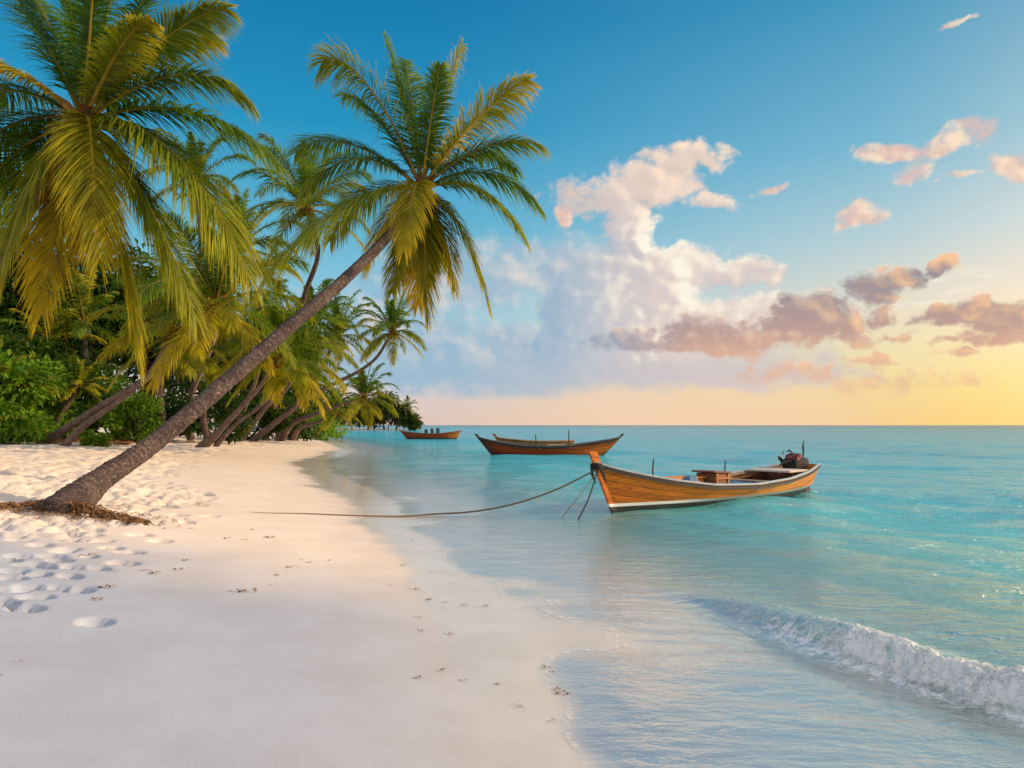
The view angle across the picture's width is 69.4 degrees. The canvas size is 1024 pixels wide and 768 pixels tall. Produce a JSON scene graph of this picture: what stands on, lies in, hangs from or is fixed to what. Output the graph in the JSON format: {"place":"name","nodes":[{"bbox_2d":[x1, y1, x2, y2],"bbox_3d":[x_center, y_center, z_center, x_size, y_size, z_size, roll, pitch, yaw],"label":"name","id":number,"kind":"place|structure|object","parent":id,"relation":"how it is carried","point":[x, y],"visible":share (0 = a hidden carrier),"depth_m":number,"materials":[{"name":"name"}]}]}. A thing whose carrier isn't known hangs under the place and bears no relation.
{"place":"outdoors","nodes":[
{"label":"outdoors","id":0,"kind":"place"},
{"bbox_2d":[0,427,1023,767],"bbox_3d":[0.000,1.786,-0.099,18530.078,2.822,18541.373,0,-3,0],"label":"sandy ground","id":1,"kind":"structure","parent":0,"point":[324,653],"depth_m":5.29,"materials":[{"name":"beige sand"}]},
{"bbox_2d":[0,397,52,443],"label":"leafy shrub","id":2,"kind":"object","parent":1,"relation":"on","point":[25,434],"visible":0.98,"depth_m":31.41,"materials":[{"name":"green plant"}]},
{"bbox_2d":[0,335,52,403],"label":"palm tree","id":3,"kind":"object","parent":1,"relation":"on","point":[3,368],"visible":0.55,"depth_m":32.86,"materials":[{"name":"green plant"}]},
{"bbox_2d":[0,348,74,441],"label":"leafy shrub","id":4,"kind":"object","parent":1,"relation":"on","point":[32,376],"visible":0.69,"depth_m":33.21,"materials":[{"name":"green plant"}]},
{"bbox_2d":[7,387,90,439],"bbox_3d":[-23.099,1.646,36.313,4.440,3.389,3.287,0,-3,0],"label":"leafy shrub","id":5,"kind":"object","parent":1,"relation":"on","point":[50,407],"visible":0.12,"depth_m":36.12,"materials":[{"name":"green plant"}]},
{"bbox_2d":[0,329,98,426],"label":"leafy shrub","id":6,"kind":"object","parent":1,"relation":"on","point":[21,344],"visible":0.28,"depth_m":38.99,"materials":[{"name":"green plant"}]},
{"bbox_2d":[0,220,101,370],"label":"broadleaf tree","id":7,"kind":"object","parent":1,"relation":"on","point":[10,298],"visible":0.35,"depth_m":45.52,"materials":[{"name":"green plant"}]},
{"bbox_2d":[0,283,105,375],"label":"palm tree","id":8,"kind":"object","parent":1,"relation":"on","point":[65,313],"visible":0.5,"depth_m":43.01,"materials":[{"name":"green plant"}]},
{"bbox_2d":[2,437,135,444],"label":"leaf litter","id":9,"kind":"object","parent":1,"relation":"on","point":[119,441],"visible":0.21,"depth_m":35.38,"materials":[{"name":"brown plant"}]},
{"bbox_2d":[49,355,108,432],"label":"palm tree","id":10,"kind":"object","parent":1,"relation":"on","point":[80,375],"visible":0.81,"depth_m":35.81,"materials":[{"name":"green plant"}]},
{"bbox_2d":[6,244,162,381],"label":"broadleaf tree","id":11,"kind":"object","parent":1,"relation":"on","point":[114,286],"visible":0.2,"depth_m":48.30,"materials":[{"name":"green plant"}]},
{"bbox_2d":[24,267,144,396],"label":"palm tree","id":12,"kind":"object","parent":1,"relation":"on","point":[85,307],"visible":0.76,"depth_m":44.01,"materials":[{"name":"green plant"}]},
{"bbox_2d":[41,356,141,428],"bbox_3d":[-24.455,0.881,41.542,7.454,5.131,5.137,0,-3,0],"label":"leafy shrub","id":13,"kind":"object","parent":1,"relation":"on","point":[108,373],"visible":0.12,"depth_m":41.58,"materials":[{"name":"green plant"}]},
{"bbox_2d":[79,429,113,446],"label":"leafy shrub","id":14,"kind":"object","parent":1,"relation":"on","point":[92,438],"visible":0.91,"depth_m":32.28,"materials":[{"name":"green plant"}]},
{"bbox_2d":[68,376,158,440],"bbox_3d":[-21.704,1.506,39.442,5.527,3.974,4.066,0,-3,0],"label":"leafy shrub","id":15,"kind":"object","parent":1,"relation":"on","point":[120,434],"visible":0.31,"depth_m":39.16,"materials":[{"name":"green plant"}]},
{"bbox_2d":[98,390,164,443],"bbox_3d":[-19.232,1.708,37.824,3.326,2.882,2.349,1,-3,-18],"label":"leafy shrub","id":16,"kind":"object","parent":1,"relation":"on","point":[130,407],"visible":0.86,"depth_m":37.49,"materials":[{"name":"green plant"}]},
{"bbox_2d":[0,0,296,384],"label":"palm tree","id":17,"kind":"object","parent":1,"relation":"on","point":[69,181],"visible":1,"depth_m":20.01,"materials":[{"name":"green plant"}]},
{"bbox_2d":[59,272,246,445],"bbox_3d":[-14.703,-0.914,30.871,5.843,7.520,8.680,3,-4,-40],"label":"palm tree","id":18,"kind":"object","parent":1,"relation":"on","point":[73,435],"visible":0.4,"depth_m":29.30,"materials":[{"name":"green plant"}]},
{"bbox_2d":[80,237,251,396],"bbox_3d":[-24.481,-3.045,52.273,12.816,13.980,8.952,0,-3,0],"label":"broadleaf tree","id":19,"kind":"object","parent":1,"relation":"on","point":[147,361],"visible":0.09,"depth_m":51.08,"materials":[{"name":"green plant"}]},
{"bbox_2d":[131,387,201,438],"bbox_3d":[-19.620,1.844,41.777,3.962,3.465,4.473,0,-3,0],"label":"leafy shrub","id":20,"kind":"object","parent":1,"relation":"on","point":[172,401],"visible":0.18,"depth_m":42.06,"materials":[{"name":"green plant"}]},
{"bbox_2d":[36,211,315,443],"bbox_3d":[-13.438,-1.531,30.104,7.346,8.578,14.926,3,-4,-43],"label":"palm tree","id":21,"kind":"object","parent":1,"relation":"on","point":[214,293],"visible":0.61,"depth_m":26.75,"materials":[{"name":"green plant"}]},
{"bbox_2d":[137,126,257,422],"bbox_3d":[-16.075,-4.899,37.535,6.393,16.179,7.959,0,-3,0],"label":"palm tree","id":22,"kind":"object","parent":1,"relation":"on","point":[204,156],"visible":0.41,"depth_m":36.61,"materials":[{"name":"green plant"}]},
{"bbox_2d":[167,391,260,443],"bbox_3d":[-16.826,1.909,41.673,5.104,3.122,3.198,1,-3,-22],"label":"leafy shrub","id":23,"kind":"object","parent":1,"relation":"on","point":[211,414],"visible":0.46,"depth_m":41.52,"materials":[{"name":"green plant"}]},
{"bbox_2d":[156,317,293,435],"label":"broadleaf tree","id":24,"kind":"object","parent":1,"relation":"on","point":[248,386],"visible":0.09,"depth_m":58.87,"materials":[{"name":"green plant"}]},
{"bbox_2d":[170,188,303,440],"bbox_3d":[-15.516,-3.745,40.927,8.370,14.363,9.101,0,-3,0],"label":"palm tree","id":25,"kind":"object","parent":1,"relation":"on","point":[241,204],"visible":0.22,"depth_m":40.83,"materials":[{"name":"green plant"}]},
{"bbox_2d":[213,396,293,440],"bbox_3d":[-18.185,2.586,51.583,5.739,3.622,4.310,0,-3,0],"label":"leafy shrub","id":26,"kind":"object","parent":1,"relation":"on","point":[268,417],"visible":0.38,"depth_m":51.87,"materials":[{"name":"green plant"}]},
{"bbox_2d":[211,278,320,419],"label":"palm tree","id":27,"kind":"object","parent":1,"relation":"on","point":[234,348],"visible":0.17,"depth_m":46.09,"materials":[{"name":"green plant"}]},
{"bbox_2d":[195,289,349,447],"bbox_3d":[-12.159,-0.273,32.420,10.796,7.078,5.369,-2,-4,29],"label":"palm tree","id":28,"kind":"object","parent":1,"relation":"on","point":[278,362],"visible":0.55,"depth_m":31.21,"materials":[{"name":"green plant"}]},
{"bbox_2d":[0,30,553,526],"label":"palm tree","id":29,"kind":"object","parent":1,"relation":"on","point":[414,232],"visible":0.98,"depth_m":16.14,"materials":[{"name":"green plant"}]},
{"bbox_2d":[213,323,350,446],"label":"palm tree","id":30,"kind":"object","parent":1,"relation":"on","point":[283,381],"visible":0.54,"depth_m":34.14,"materials":[{"name":"green plant"}]},
{"bbox_2d":[200,130,374,437],"bbox_3d":[-10.372,-4.015,35.143,6.805,14.439,10.900,2,-4,-30],"label":"palm tree","id":31,"kind":"object","parent":1,"relation":"on","point":[301,178],"visible":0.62,"depth_m":33.32,"materials":[{"name":"green plant"}]},
{"bbox_2d":[254,395,321,440],"bbox_3d":[-18.968,3.003,62.172,6.016,4.146,4.386,0,-3,0],"label":"leafy shrub","id":32,"kind":"object","parent":1,"relation":"on","point":[297,413],"visible":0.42,"depth_m":62.00,"materials":[{"name":"green plant"}]},
{"bbox_2d":[238,375,342,434],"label":"broadleaf tree","id":33,"kind":"object","parent":1,"relation":"on","point":[310,401],"visible":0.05,"depth_m":78.81,"materials":[{"name":"green plant"}]},
{"bbox_2d":[235,291,360,441],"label":"palm tree","id":34,"kind":"object","parent":1,"relation":"on","point":[318,314],"visible":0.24,"depth_m":40.05,"materials":[{"name":"green plant"}]},
{"bbox_2d":[263,277,356,439],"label":"palm tree","id":35,"kind":"object","parent":1,"relation":"on","point":[325,284],"visible":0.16,"depth_m":50.99,"materials":[{"name":"green plant"}]},
{"bbox_2d":[289,381,363,440],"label":"palm tree","id":36,"kind":"object","parent":1,"relation":"on","point":[331,415],"visible":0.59,"depth_m":55.96,"materials":[{"name":"green plant"}]},
{"bbox_2d":[302,410,350,440],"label":"leafy shrub","id":37,"kind":"object","parent":1,"relation":"on","point":[330,432],"visible":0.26,"depth_m":75.26,"materials":[{"name":"green plant"}]},
{"bbox_2d":[274,289,379,439],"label":"palm tree","id":38,"kind":"object","parent":1,"relation":"on","point":[337,313],"visible":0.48,"depth_m":52.27,"materials":[{"name":"green plant"}]},
{"bbox_2d":[324,406,349,426],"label":"headland tree","id":39,"kind":"object","parent":1,"relation":"on","point":[340,423],"visible":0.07,"depth_m":234.91,"materials":[{"name":"green plant"}]},
{"bbox_2d":[247,288,428,441],"bbox_3d":[-10.726,-0.816,46.167,4.690,9.543,15.633,3,-4,-45],"label":"palm tree","id":40,"kind":"object","parent":1,"relation":"on","point":[392,320],"visible":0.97,"depth_m":42.20,"materials":[{"name":"green plant"}]},
{"bbox_2d":[278,363,399,440],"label":"palm tree","id":41,"kind":"object","parent":1,"relation":"on","point":[364,388],"visible":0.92,"depth_m":50.16,"materials":[{"name":"green plant"}]},
{"bbox_2d":[338,394,365,428],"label":"headland tree","id":42,"kind":"object","parent":1,"relation":"on","point":[344,407],"visible":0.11,"depth_m":225.67,"materials":[{"name":"green plant"}]},
{"bbox_2d":[346,397,386,428],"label":"headland tree","id":43,"kind":"object","parent":1,"relation":"on","point":[358,422],"visible":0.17,"depth_m":223.41,"materials":[{"name":"green plant"}]},
{"bbox_2d":[364,390,399,428],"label":"headland tree","id":44,"kind":"object","parent":1,"relation":"on","point":[380,406],"visible":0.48,"depth_m":222.10,"materials":[{"name":"green plant"}]},
{"bbox_2d":[380,392,399,429],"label":"palm tree","id":45,"kind":"object","parent":1,"relation":"on","point":[390,400],"visible":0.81,"depth_m":220.63,"materials":[{"name":"green plant"}]},
{"bbox_2d":[378,401,413,429],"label":"headland tree","id":46,"kind":"object","parent":1,"relation":"on","point":[393,418],"visible":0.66,"depth_m":221.88,"materials":[{"name":"green plant"}]},
{"bbox_2d":[398,395,418,429],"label":"palm tree","id":47,"kind":"object","parent":1,"relation":"on","point":[408,403],"visible":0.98,"depth_m":220.51,"materials":[{"name":"green plant"}]},
{"bbox_2d":[398,412,423,429],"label":"headland tree","id":48,"kind":"object","parent":1,"relation":"on","point":[410,422],"visible":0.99,"depth_m":219.67,"materials":[{"name":"green plant"}]},
{"bbox_2d":[0,0,1023,424],"label":"sky","id":49,"kind":"structure","parent":0,"point":[757,212],"materials":[{"name":"blue"}]},
{"bbox_2d":[212,425,1023,767],"bbox_3d":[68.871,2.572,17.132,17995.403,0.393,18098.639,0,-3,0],"label":"sea water","id":50,"kind":"structure","parent":0,"point":[914,533],"depth_m":8.14,"materials":[{"name":"teal liquid"}]},
{"bbox_2d":[399,428,460,438],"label":"wooden boat","id":51,"kind":"object","parent":50,"relation":"on","point":[432,435],"visible":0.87,"depth_m":83.33,"materials":[{"name":"brown wood"}]},
{"bbox_2d":[493,434,574,445],"bbox_3d":[1.196,3.393,41.376,4.645,1.238,1.252,0,-3,0],"label":"wooden boat","id":52,"kind":"object","parent":50,"relation":"on","point":[521,441],"visible":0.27,"depth_m":40.96,"materials":[{"name":"brown wood"}]},
{"bbox_2d":[474,430,623,455],"bbox_3d":[1.889,3.139,37.878,7.712,1.559,1.648,0,-3,4],"label":"wooden boat","id":53,"kind":"object","parent":50,"relation":"on","point":[600,447],"visible":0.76,"depth_m":37.44,"materials":[{"name":"brown wood"}]},
{"bbox_2d":[588,441,820,512],"bbox_3d":[4.350,1.966,15.661,7.887,1.443,1.799,3,-4,-41],"label":"wooden boat","id":54,"kind":"object","parent":50,"relation":"on","point":[791,474],"visible":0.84,"depth_m":14.17,"materials":[{"name":"brown wood"}]},
{"bbox_2d":[253,469,595,516],"bbox_3d":[-1.591,1.897,12.723,6.247,0.809,0.623,1,-3,-14],"label":"mooring rope","id":55,"kind":"object","parent":54,"relation":"attached to","point":[443,513],"visible":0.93,"depth_m":13.07,"materials":[{"name":"fabric"}]},
{"bbox_2d":[562,473,595,516],"bbox_3d":[1.213,1.970,12.976,0.764,0.811,0.201,2,-4,-26],"label":"mooring rope","id":56,"kind":"object","parent":54,"relation":"attached to","point":[580,494],"visible":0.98,"depth_m":12.86,"materials":[{"name":"grey fabric"}]},
{"bbox_2d":[578,469,597,518],"bbox_3d":[1.362,1.938,12.874,0.136,0.867,0.721,-2,-4,37],"label":"mooring rope","id":57,"kind":"object","parent":54,"relation":"hanging from","point":[589,494],"visible":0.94,"depth_m":12.76,"materials":[{"name":"grey fabric"}]},
{"bbox_2d":[666,475,705,483],"bbox_3d":[3.381,2.083,14.978,1.060,0.398,0.550,3,-4,-41],"label":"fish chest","id":58,"kind":"object","parent":54,"relation":"attached to","point":[699,478],"visible":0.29,"depth_m":15.04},
{"bbox_2d":[682,475,698,480],"bbox_3d":[3.465,1.837,14.416,0.316,0.130,0.207,3,-4,-41],"label":"cloth bundle","id":59,"kind":"object","parent":54,"relation":"in","point":[690,478],"visible":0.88,"depth_m":14.37,"materials":[{"name":"fabric"}]},
{"bbox_2d":[692,470,730,485],"bbox_3d":[4.150,2.055,15.378,0.620,0.537,0.560,3,-4,-41],"label":"wooden box","id":60,"kind":"object","parent":54,"relation":"on","point":[718,477],"visible":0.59,"depth_m":15.21,"materials":[{"name":"brown wood"}]},
{"bbox_2d":[730,480,759,482],"bbox_3d":[4.974,2.213,16.184,1.474,0.141,1.197,3,-4,-41],"label":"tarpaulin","id":61,"kind":"object","parent":54,"relation":"in","point":[733,481],"visible":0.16,"depth_m":16.31,"materials":[{"name":"fabric"}]},
{"bbox_2d":[789,615,1023,713],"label":"wave foam","id":62,"kind":"object","parent":50,"relation":"on","point":[949,672],"visible":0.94,"depth_m":4.57,"materials":[{"name":"white"}]}
]}

